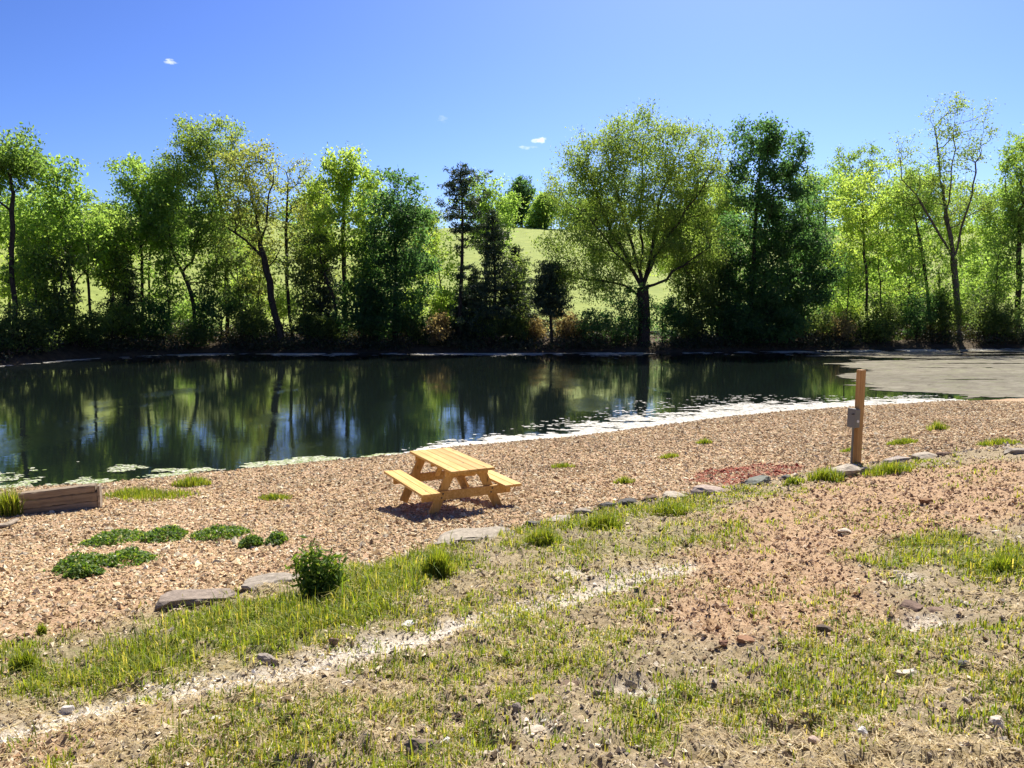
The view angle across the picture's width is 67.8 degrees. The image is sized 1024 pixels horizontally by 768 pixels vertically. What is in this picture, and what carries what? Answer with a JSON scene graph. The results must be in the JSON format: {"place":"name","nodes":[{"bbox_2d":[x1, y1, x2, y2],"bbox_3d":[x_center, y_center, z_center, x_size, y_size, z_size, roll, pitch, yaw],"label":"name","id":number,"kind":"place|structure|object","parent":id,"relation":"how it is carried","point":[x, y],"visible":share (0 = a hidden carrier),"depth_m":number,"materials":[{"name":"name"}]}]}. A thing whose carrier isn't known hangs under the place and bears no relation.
{"place":"outdoors","nodes":[
{"label":"outdoors","id":0,"kind":"place"},
{"bbox_2d":[0,213,1023,767],"bbox_3d":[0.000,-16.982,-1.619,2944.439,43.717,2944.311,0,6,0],"label":"ground","id":1,"kind":"structure","parent":0,"point":[520,237],"depth_m":5.82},
{"bbox_2d":[0,482,38,516],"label":"grass tuft","id":2,"kind":"object","parent":1,"relation":"on","point":[10,504],"visible":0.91,"depth_m":12.44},
{"bbox_2d":[0,294,48,353],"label":"shrub","id":3,"kind":"object","parent":1,"relation":"on","point":[19,321],"visible":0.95,"depth_m":49.28,"materials":[{"name":"green plant"}]},
{"bbox_2d":[1,642,48,671],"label":"grass tuft","id":4,"kind":"object","parent":1,"relation":"on","point":[17,661],"visible":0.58,"depth_m":5.30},
{"bbox_2d":[0,122,60,344],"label":"deciduous tree","id":5,"kind":"object","parent":1,"relation":"on","point":[16,162],"visible":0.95,"depth_m":49.98,"materials":[{"name":"green plant"}]},
{"bbox_2d":[3,233,60,348],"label":"sapling","id":6,"kind":"object","parent":1,"relation":"on","point":[36,285],"visible":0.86,"depth_m":51.51,"materials":[{"name":"green plant"}]},
{"bbox_2d":[0,231,85,318],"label":"deciduous tree","id":7,"kind":"object","parent":1,"relation":"on","point":[4,294],"visible":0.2,"depth_m":53.87,"materials":[{"name":"green plant"}]},
{"bbox_2d":[7,302,85,351],"bbox_3d":[-32.000,-3.667,51.545,5.090,4.089,4.269,0,6,0],"label":"shrub","id":8,"kind":"object","parent":1,"relation":"on","point":[44,338],"visible":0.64,"depth_m":51.19,"materials":[{"name":"green plant"}]},
{"bbox_2d":[19,483,102,514],"bbox_3d":[-7.524,1.953,12.742,1.182,0.445,0.230,-5,7,-20],"label":"timber block","id":9,"kind":"object","parent":1,"relation":"on","point":[70,498],"depth_m":12.66,"materials":[{"name":"brown wood"}]},
{"bbox_2d":[0,150,123,346],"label":"deciduous tree","id":10,"kind":"object","parent":1,"relation":"on","point":[73,231],"visible":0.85,"depth_m":52.82,"materials":[{"name":"green plant"}]},
{"bbox_2d":[39,239,88,350],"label":"sapling","id":11,"kind":"object","parent":1,"relation":"on","point":[62,299],"visible":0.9,"depth_m":52.08,"materials":[{"name":"green plant"}]},
{"bbox_2d":[43,550,101,575],"bbox_3d":[-4.942,2.004,8.641,0.672,0.230,0.676,5,8,40],"label":"clover patch","id":12,"kind":"object","parent":1,"relation":"on","point":[71,561],"visible":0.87,"depth_m":8.55,"materials":[{"name":"green plant"}]},
{"bbox_2d":[58,308,119,348],"bbox_3d":[-30.526,-3.705,54.621,4.112,3.502,4.221,0,6,0],"label":"shrub","id":13,"kind":"object","parent":1,"relation":"on","point":[80,328],"visible":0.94,"depth_m":54.24,"materials":[{"name":"green plant"}]},
{"bbox_2d":[71,200,140,342],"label":"deciduous tree","id":14,"kind":"object","parent":1,"relation":"on","point":[122,227],"visible":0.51,"depth_m":56.60,"materials":[{"name":"green plant"}]},
{"bbox_2d":[70,527,144,548],"bbox_3d":[-5.223,2.021,10.086,0.990,0.241,0.972,2,6,22],"label":"clover patch","id":15,"kind":"object","parent":1,"relation":"on","point":[106,537],"visible":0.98,"depth_m":9.94,"materials":[{"name":"green plant"}]},
{"bbox_2d":[81,225,143,334],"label":"sapling","id":16,"kind":"object","parent":1,"relation":"on","point":[113,283],"visible":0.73,"depth_m":57.80,"materials":[{"name":"green plant"}]},
{"bbox_2d":[86,259,152,333],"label":"pine tree","id":17,"kind":"object","parent":1,"relation":"on","point":[131,294],"visible":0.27,"depth_m":60.58,"materials":[{"name":"green plant"}]},
{"bbox_2d":[95,296,154,343],"bbox_3d":[-29.634,-4.496,57.769,5.057,4.300,4.495,0,6,0],"label":"shrub","id":18,"kind":"object","parent":1,"relation":"on","point":[121,328],"visible":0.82,"depth_m":57.34,"materials":[{"name":"green plant"}]},
{"bbox_2d":[94,546,165,568],"bbox_3d":[-4.452,1.987,8.773,0.706,0.209,0.721,0,6,0],"label":"clover patch","id":19,"kind":"object","parent":1,"relation":"on","point":[116,556],"visible":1,"depth_m":8.69,"materials":[{"name":"green plant"}]},
{"bbox_2d":[92,151,183,326],"bbox_3d":[-29.789,-10.534,60.563,7.520,15.564,6.627,0,6,0],"label":"deciduous tree","id":20,"kind":"object","parent":1,"relation":"on","point":[138,194],"visible":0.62,"depth_m":59.68,"materials":[{"name":"green plant"}]},
{"bbox_2d":[119,295,178,344],"bbox_3d":[-27.906,-4.657,59.043,4.667,4.521,3.765,3,6,25],"label":"shrub","id":21,"kind":"object","parent":1,"relation":"on","point":[157,309],"visible":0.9,"depth_m":58.65,"materials":[{"name":"green plant"}]},
{"bbox_2d":[138,524,188,542],"bbox_3d":[-4.603,1.981,10.065,0.620,0.194,0.702,-3,6,-24],"label":"clover patch","id":22,"kind":"object","parent":1,"relation":"on","point":[170,531],"visible":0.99,"depth_m":9.99,"materials":[{"name":"green plant"}]},
{"bbox_2d":[137,238,194,336],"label":"sapling","id":23,"kind":"object","parent":1,"relation":"on","point":[162,270],"visible":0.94,"depth_m":59.72,"materials":[{"name":"green plant"}]},
{"bbox_2d":[133,183,241,342],"bbox_3d":[-25.253,-9.270,60.669,8.062,13.139,6.860,0,6,0],"label":"deciduous tree","id":24,"kind":"object","parent":1,"relation":"on","point":[191,246],"visible":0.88,"depth_m":59.73,"materials":[{"name":"green plant"}]},
{"bbox_2d":[169,315,219,346],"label":"shrub","id":25,"kind":"object","parent":1,"relation":"on","point":[196,337],"visible":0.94,"depth_m":59.35,"materials":[{"name":"green plant"}]},
{"bbox_2d":[154,588,239,611],"bbox_3d":[-2.783,1.957,6.827,0.676,0.189,0.427,0,6,0],"label":"rock","id":26,"kind":"object","parent":1,"relation":"on","point":[175,597],"visible":0.59,"depth_m":6.75,"materials":[{"name":"stone"}]},
{"bbox_2d":[149,110,254,336],"bbox_3d":[-25.305,-12.721,62.922,9.218,19.168,6.323,2,6,16],"label":"deciduous tree","id":27,"kind":"object","parent":1,"relation":"on","point":[196,158],"visible":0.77,"depth_m":61.84,"materials":[{"name":"green plant"}]},
{"bbox_2d":[188,229,235,334],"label":"sapling","id":28,"kind":"object","parent":1,"relation":"on","point":[214,284],"visible":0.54,"depth_m":61.21,"materials":[{"name":"green plant"}]},
{"bbox_2d":[187,523,253,542],"bbox_3d":[-3.903,1.972,10.150,0.875,0.204,0.834,0,6,0],"label":"clover patch","id":29,"kind":"object","parent":1,"relation":"on","point":[215,531],"visible":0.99,"depth_m":10.04,"materials":[{"name":"green plant"}]},
{"bbox_2d":[185,287,256,343],"bbox_3d":[-23.427,-5.231,60.830,5.219,5.192,5.346,0,6,0],"label":"shrub","id":30,"kind":"object","parent":1,"relation":"on","point":[208,309],"visible":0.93,"depth_m":59.97,"materials":[{"name":"green plant"}]},
{"bbox_2d":[212,248,266,336],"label":"sapling","id":31,"kind":"object","parent":1,"relation":"on","point":[238,260],"visible":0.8,"depth_m":60.97,"materials":[{"name":"green plant"}]},
{"bbox_2d":[227,295,274,341],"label":"shrub","id":32,"kind":"object","parent":1,"relation":"on","point":[250,323],"visible":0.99,"depth_m":60.37,"materials":[{"name":"green plant"}]},
{"bbox_2d":[205,129,310,347],"bbox_3d":[-20.169,-10.933,60.007,7.924,17.178,6.244,2,6,19],"label":"deciduous tree","id":33,"kind":"object","parent":1,"relation":"on","point":[254,195],"visible":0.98,"depth_m":59.11,"materials":[{"name":"green plant"}]},
{"bbox_2d":[230,232,285,329],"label":"sapling","id":34,"kind":"object","parent":1,"relation":"on","point":[255,263],"visible":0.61,"depth_m":62.00,"materials":[{"name":"green plant"}]},
{"bbox_2d":[241,572,298,590],"bbox_3d":[-2.311,1.907,7.305,0.489,0.110,0.415,0,6,0],"label":"rock","id":35,"kind":"object","parent":1,"relation":"on","point":[250,583],"visible":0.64,"depth_m":7.28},
{"bbox_2d":[248,278,302,328],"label":"shrub","id":36,"kind":"object","parent":1,"relation":"on","point":[283,298],"visible":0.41,"depth_m":65.11,"materials":[{"name":"green plant"}]},
{"bbox_2d":[268,149,322,338],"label":"deciduous tree","id":37,"kind":"object","parent":1,"relation":"on","point":[287,207],"visible":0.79,"depth_m":62.54,"materials":[{"name":"green plant"}]},
{"bbox_2d":[278,246,324,340],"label":"sapling","id":38,"kind":"object","parent":1,"relation":"on","point":[305,300],"visible":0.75,"depth_m":61.12,"materials":[{"name":"green plant"}]},
{"bbox_2d":[268,220,359,340],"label":"deciduous tree","id":39,"kind":"object","parent":1,"relation":"on","point":[321,268],"visible":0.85,"depth_m":60.82,"materials":[{"name":"green plant"}]},
{"bbox_2d":[285,257,345,336],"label":"pine tree","id":40,"kind":"object","parent":1,"relation":"on","point":[326,297],"visible":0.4,"depth_m":62.29,"materials":[{"name":"green plant"}]},
{"bbox_2d":[285,535,349,599],"bbox_3d":[-1.668,1.588,6.589,0.554,0.555,0.419,2,6,19],"label":"weed plant","id":41,"kind":"object","parent":1,"relation":"on","point":[320,577],"visible":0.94,"depth_m":6.54,"materials":[{"name":"green plant"}]},
{"bbox_2d":[299,312,346,344],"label":"shrub","id":42,"kind":"object","parent":1,"relation":"on","point":[332,333],"visible":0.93,"depth_m":60.57,"materials":[{"name":"green plant"}]},
{"bbox_2d":[297,140,387,335],"bbox_3d":[-13.580,-11.234,62.090,7.890,16.804,6.702,0,6,0],"label":"deciduous tree","id":43,"kind":"object","parent":1,"relation":"on","point":[342,184],"visible":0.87,"depth_m":61.06,"materials":[{"name":"green plant"}]},
{"bbox_2d":[334,225,382,336],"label":"sapling","id":44,"kind":"object","parent":1,"relation":"on","point":[355,245],"visible":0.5,"depth_m":61.33,"materials":[{"name":"green plant"}]},
{"bbox_2d":[326,166,445,341],"bbox_3d":[-9.875,-10.135,61.419,8.971,14.835,7.505,2,6,20],"label":"deciduous tree","id":45,"kind":"object","parent":1,"relation":"on","point":[402,222],"visible":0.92,"depth_m":60.35,"materials":[{"name":"green plant"}]},
{"bbox_2d":[388,304,437,344],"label":"shrub","id":46,"kind":"object","parent":1,"relation":"on","point":[415,332],"visible":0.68,"depth_m":61.12,"materials":[{"name":"green plant"}]},
{"bbox_2d":[407,194,450,290],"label":"deciduous tree","id":47,"kind":"object","parent":1,"relation":"on","point":[431,229],"visible":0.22,"depth_m":74.47,"materials":[{"name":"green plant"}]},
{"bbox_2d":[404,227,467,319],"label":"deciduous tree","id":48,"kind":"object","parent":1,"relation":"on","point":[443,297],"visible":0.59,"depth_m":65.12,"materials":[{"name":"green plant"}]},
{"bbox_2d":[414,541,458,579],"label":"grass tuft","id":49,"kind":"object","parent":1,"relation":"on","point":[439,565],"visible":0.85,"depth_m":6.99,"materials":[{"name":"plant"}]},
{"bbox_2d":[418,309,458,345],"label":"shrub","id":50,"kind":"object","parent":1,"relation":"on","point":[441,331],"visible":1,"depth_m":60.42,"materials":[{"name":"brown plant"}]},
{"bbox_2d":[384,448,521,513],"bbox_3d":[-0.925,1.490,11.428,1.524,0.751,1.716,-3,6,-27],"label":"picnic table","id":51,"kind":"object","parent":1,"relation":"on","point":[451,463],"visible":0.97,"depth_m":11.06,"materials":[{"name":"yellow wood"}]},
{"bbox_2d":[430,161,493,339],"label":"pine tree","id":52,"kind":"object","parent":1,"relation":"on","point":[460,175],"visible":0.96,"depth_m":60.91,"materials":[{"name":"green plant"}]},
{"bbox_2d":[441,272,504,335],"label":"pine tree","id":53,"kind":"object","parent":1,"relation":"on","point":[470,279],"visible":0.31,"depth_m":62.70,"materials":[{"name":"green plant"}]},
{"bbox_2d":[437,526,513,541],"bbox_3d":[-0.403,1.769,8.918,0.952,0.154,0.605,0,6,0],"label":"rock","id":54,"kind":"object","parent":1,"relation":"on","point":[467,534],"visible":0.63,"depth_m":8.83,"materials":[{"name":"stone"}]},
{"bbox_2d":[445,166,526,299],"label":"deciduous tree","id":55,"kind":"object","parent":1,"relation":"on","point":[484,205],"visible":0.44,"depth_m":68.86,"materials":[{"name":"green plant"}]},
{"bbox_2d":[449,208,552,341],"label":"pine tree","id":56,"kind":"object","parent":1,"relation":"on","point":[491,252],"visible":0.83,"depth_m":60.94,"materials":[{"name":"green plant"}]},
{"bbox_2d":[0,443,1023,767],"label":"grass","id":57,"kind":"structure","parent":1,"relation":"on","point":[144,657],"depth_m":4.81,"materials":[{"name":"plant"}]},
{"bbox_2d":[0,400,1023,637],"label":"gravel","id":58,"kind":"structure","parent":1,"relation":"on","point":[979,410],"depth_m":13.09,"materials":[{"name":"gravel"}]},
{"bbox_2d":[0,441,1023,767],"bbox_3d":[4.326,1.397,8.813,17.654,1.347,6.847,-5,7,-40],"label":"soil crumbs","id":59,"kind":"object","parent":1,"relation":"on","point":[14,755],"visible":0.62,"depth_m":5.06,"materials":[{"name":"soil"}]},
{"bbox_2d":[0,445,1023,767],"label":"straw","id":60,"kind":"object","parent":1,"relation":"on","point":[508,669],"visible":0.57,"depth_m":4.13,"materials":[{"name":"beige plant"}]},
{"bbox_2d":[0,316,1023,362],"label":"bank brush","id":61,"kind":"object","parent":1,"relation":"on","point":[357,341],"visible":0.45,"depth_m":61.18,"materials":[{"name":"plant"}]},
{"bbox_2d":[490,248,533,319],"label":"sapling","id":62,"kind":"object","parent":1,"relation":"on","point":[522,268],"visible":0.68,"depth_m":61.71,"materials":[{"name":"green plant"}]},
{"bbox_2d":[498,310,537,343],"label":"shrub","id":63,"kind":"object","parent":1,"relation":"on","point":[516,330],"visible":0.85,"depth_m":61.08,"materials":[{"name":"green plant"}]},
{"bbox_2d":[504,175,536,226],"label":"deciduous tree","id":64,"kind":"object","parent":1,"relation":"on","point":[524,188],"visible":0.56,"depth_m":253.60,"materials":[{"name":"green plant"}]},
{"bbox_2d":[520,190,564,228],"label":"deciduous tree","id":65,"kind":"object","parent":1,"relation":"on","point":[537,218],"visible":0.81,"depth_m":241.01,"materials":[{"name":"green plant"}]},
{"bbox_2d":[519,258,576,343],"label":"pine tree","id":66,"kind":"object","parent":1,"relation":"on","point":[551,305],"visible":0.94,"depth_m":60.82,"materials":[{"name":"green plant"}]},
{"bbox_2d":[545,308,601,340],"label":"shrub","id":67,"kind":"object","parent":1,"relation":"on","point":[564,323],"visible":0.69,"depth_m":61.92,"materials":[{"name":"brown plant"}]},
{"bbox_2d":[572,305,632,344],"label":"shrub","id":68,"kind":"object","parent":1,"relation":"on","point":[599,327],"visible":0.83,"depth_m":60.86,"materials":[{"name":"green plant"}]},
{"bbox_2d":[578,509,627,530],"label":"grass tuft","id":69,"kind":"object","parent":1,"relation":"on","point":[597,523],"visible":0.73,"depth_m":8.95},
{"bbox_2d":[599,281,664,344],"bbox_3d":[9.741,-5.519,62.028,5.393,5.842,5.034,0,6,0],"label":"shrub","id":70,"kind":"object","parent":1,"relation":"on","point":[629,319],"visible":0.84,"depth_m":61.58,"materials":[{"name":"green plant"}]},
{"bbox_2d":[526,93,748,346],"bbox_3d":[9.858,-12.714,62.769,18.033,19.987,11.831,0,6,0],"label":"deciduous tree","id":71,"kind":"object","parent":1,"relation":"on","point":[670,233],"visible":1,"depth_m":60.41,"materials":[{"name":"green plant"}]},
{"bbox_2d":[636,292,692,342],"bbox_3d":[12.389,-5.168,62.669,4.949,4.735,3.458,2,6,23],"label":"shrub","id":72,"kind":"object","parent":1,"relation":"on","point":[670,310],"visible":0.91,"depth_m":61.96,"materials":[{"name":"green plant"}]},
{"bbox_2d":[675,305,711,343],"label":"shrub","id":73,"kind":"object","parent":1,"relation":"on","point":[695,327],"visible":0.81,"depth_m":62.14,"materials":[{"name":"green plant"}]},
{"bbox_2d":[667,243,732,330],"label":"deciduous tree","id":74,"kind":"object","parent":1,"relation":"on","point":[708,312],"visible":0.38,"depth_m":63.01,"materials":[{"name":"green plant"}]},
{"bbox_2d":[699,112,853,342],"bbox_3d":[21.810,-12.535,63.344,13.144,19.283,8.631,0,6,0],"label":"deciduous tree","id":75,"kind":"object","parent":1,"relation":"on","point":[776,213],"visible":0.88,"depth_m":61.96,"materials":[{"name":"green plant"}]},
{"bbox_2d":[784,307,841,337],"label":"shrub","id":76,"kind":"object","parent":1,"relation":"on","point":[822,317],"visible":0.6,"depth_m":64.89,"materials":[{"name":"green plant"}]},
{"bbox_2d":[797,166,867,269],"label":"deciduous tree","id":77,"kind":"object","parent":1,"relation":"on","point":[836,177],"visible":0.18,"depth_m":79.08,"materials":[{"name":"green plant"}]},
{"bbox_2d":[812,240,882,318],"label":"deciduous tree","id":78,"kind":"object","parent":1,"relation":"on","point":[842,253],"visible":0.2,"depth_m":73.25,"materials":[{"name":"green plant"}]},
{"bbox_2d":[823,242,874,318],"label":"sapling","id":79,"kind":"object","parent":1,"relation":"on","point":[851,298],"visible":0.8,"depth_m":66.99,"materials":[{"name":"green plant"}]},
{"bbox_2d":[820,139,892,253],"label":"deciduous tree","id":80,"kind":"object","parent":1,"relation":"on","point":[854,156],"visible":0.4,"depth_m":88.13,"materials":[{"name":"green plant"}]},
{"bbox_2d":[847,369,865,463],"bbox_3d":[6.126,0.742,13.599,0.271,1.996,0.188,-2,6,-22],"label":"utility post","id":81,"kind":"object","parent":1,"relation":"on","point":[855,416],"visible":0.88,"depth_m":13.57,"materials":[{"name":"brown wood"}]},
{"bbox_2d":[821,168,903,316],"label":"deciduous tree","id":82,"kind":"object","parent":1,"relation":"on","point":[862,212],"visible":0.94,"depth_m":66.83,"materials":[{"name":"green plant"}]},
{"bbox_2d":[835,310,903,342],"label":"shrub","id":83,"kind":"object","parent":1,"relation":"on","point":[864,330],"visible":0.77,"depth_m":66.07,"materials":[{"name":"green plant"}]},
{"bbox_2d":[854,234,904,315],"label":"sapling","id":84,"kind":"object","parent":1,"relation":"on","point":[877,279],"visible":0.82,"depth_m":68.31,"materials":[{"name":"green plant"}]},
{"bbox_2d":[859,292,908,340],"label":"shrub","id":85,"kind":"object","parent":1,"relation":"on","point":[887,314],"visible":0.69,"depth_m":66.24,"materials":[{"name":"green plant"}]},
{"bbox_2d":[854,157,925,274],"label":"deciduous tree","id":86,"kind":"object","parent":1,"relation":"on","point":[888,168],"visible":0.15,"depth_m":84.02,"materials":[{"name":"green plant"}]},
{"bbox_2d":[868,228,942,310],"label":"deciduous tree","id":87,"kind":"object","parent":1,"relation":"on","point":[896,269],"visible":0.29,"depth_m":76.31,"materials":[{"name":"green plant"}]},
{"bbox_2d":[884,228,936,337],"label":"sapling","id":88,"kind":"object","parent":1,"relation":"on","point":[903,248],"visible":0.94,"depth_m":67.16,"materials":[{"name":"green plant"}]},
{"bbox_2d":[871,160,950,336],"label":"deciduous tree","id":89,"kind":"object","parent":1,"relation":"on","point":[901,224],"visible":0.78,"depth_m":67.18,"materials":[{"name":"green plant"}]},
{"bbox_2d":[896,290,944,338],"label":"shrub","id":90,"kind":"object","parent":1,"relation":"on","point":[917,314],"visible":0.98,"depth_m":66.16,"materials":[{"name":"green plant"}]},
{"bbox_2d":[914,239,970,309],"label":"sapling","id":91,"kind":"object","parent":1,"relation":"on","point":[938,278],"visible":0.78,"depth_m":66.87,"materials":[{"name":"green plant"}]},
{"bbox_2d":[922,288,967,336],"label":"shrub","id":92,"kind":"object","parent":1,"relation":"on","point":[945,313],"visible":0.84,"depth_m":66.26,"materials":[{"name":"green plant"}]},
{"bbox_2d":[887,91,1005,340],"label":"deciduous tree","id":93,"kind":"object","parent":1,"relation":"on","point":[943,187],"visible":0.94,"depth_m":66.41,"materials":[{"name":"green plant"}]},
{"bbox_2d":[924,176,997,288],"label":"deciduous tree","id":94,"kind":"object","parent":1,"relation":"on","point":[971,229],"visible":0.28,"depth_m":89.81,"materials":[{"name":"green plant"}]},
{"bbox_2d":[947,250,1016,328],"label":"deciduous tree","id":95,"kind":"object","parent":1,"relation":"on","point":[971,268],"visible":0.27,"depth_m":74.20,"materials":[{"name":"green plant"}]},
{"bbox_2d":[950,285,1015,342],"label":"shrub","id":96,"kind":"object","parent":1,"relation":"on","point":[980,321],"visible":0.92,"depth_m":66.60,"materials":[{"name":"green plant"}]},
{"bbox_2d":[950,180,1023,282],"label":"deciduous tree","id":97,"kind":"object","parent":1,"relation":"on","point":[985,233],"visible":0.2,"depth_m":84.53,"materials":[{"name":"green plant"}]},
{"bbox_2d":[966,228,1020,305],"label":"sapling","id":98,"kind":"object","parent":1,"relation":"on","point":[988,284],"visible":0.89,"depth_m":68.07,"materials":[{"name":"green plant"}]},
{"bbox_2d":[967,134,1023,329],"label":"deciduous tree","id":99,"kind":"object","parent":1,"relation":"on","point":[1012,217],"visible":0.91,"depth_m":68.36,"materials":[{"name":"green plant"}]},
{"bbox_2d":[973,298,1023,340],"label":"shrub","id":100,"kind":"object","parent":1,"relation":"on","point":[1011,321],"visible":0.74,"depth_m":66.73,"materials":[{"name":"green plant"}]},
{"bbox_2d":[0,349,1023,488],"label":"pond water","id":101,"kind":"structure","parent":0,"point":[96,418],"depth_m":30.18,"materials":[{"name":"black liquid"}]},
{"bbox_2d":[0,453,397,487],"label":"floating pads","id":102,"kind":"object","parent":101,"relation":"on","point":[297,460],"visible":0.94,"depth_m":16.93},
{"bbox_2d":[0,349,1013,366],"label":"shore foam","id":103,"kind":"object","parent":101,"relation":"on","point":[530,354],"visible":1,"depth_m":59.25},
{"bbox_2d":[384,395,964,455],"bbox_3d":[6.072,0.911,26.723,24.349,0.012,6.167,-3,7,-28],"label":"white foam","id":104,"kind":"object","parent":101,"relation":"on","point":[740,408],"visible":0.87,"depth_m":24.92,"materials":[{"name":"white"}]},
{"bbox_2d":[809,348,1023,397],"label":"algae mat","id":105,"kind":"object","parent":101,"relation":"on","point":[891,375],"visible":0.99,"depth_m":41.40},
{"bbox_2d":[0,0,1023,229],"label":"sky","id":106,"kind":"structure","parent":0,"point":[425,87],"materials":[{"name":"blue"}]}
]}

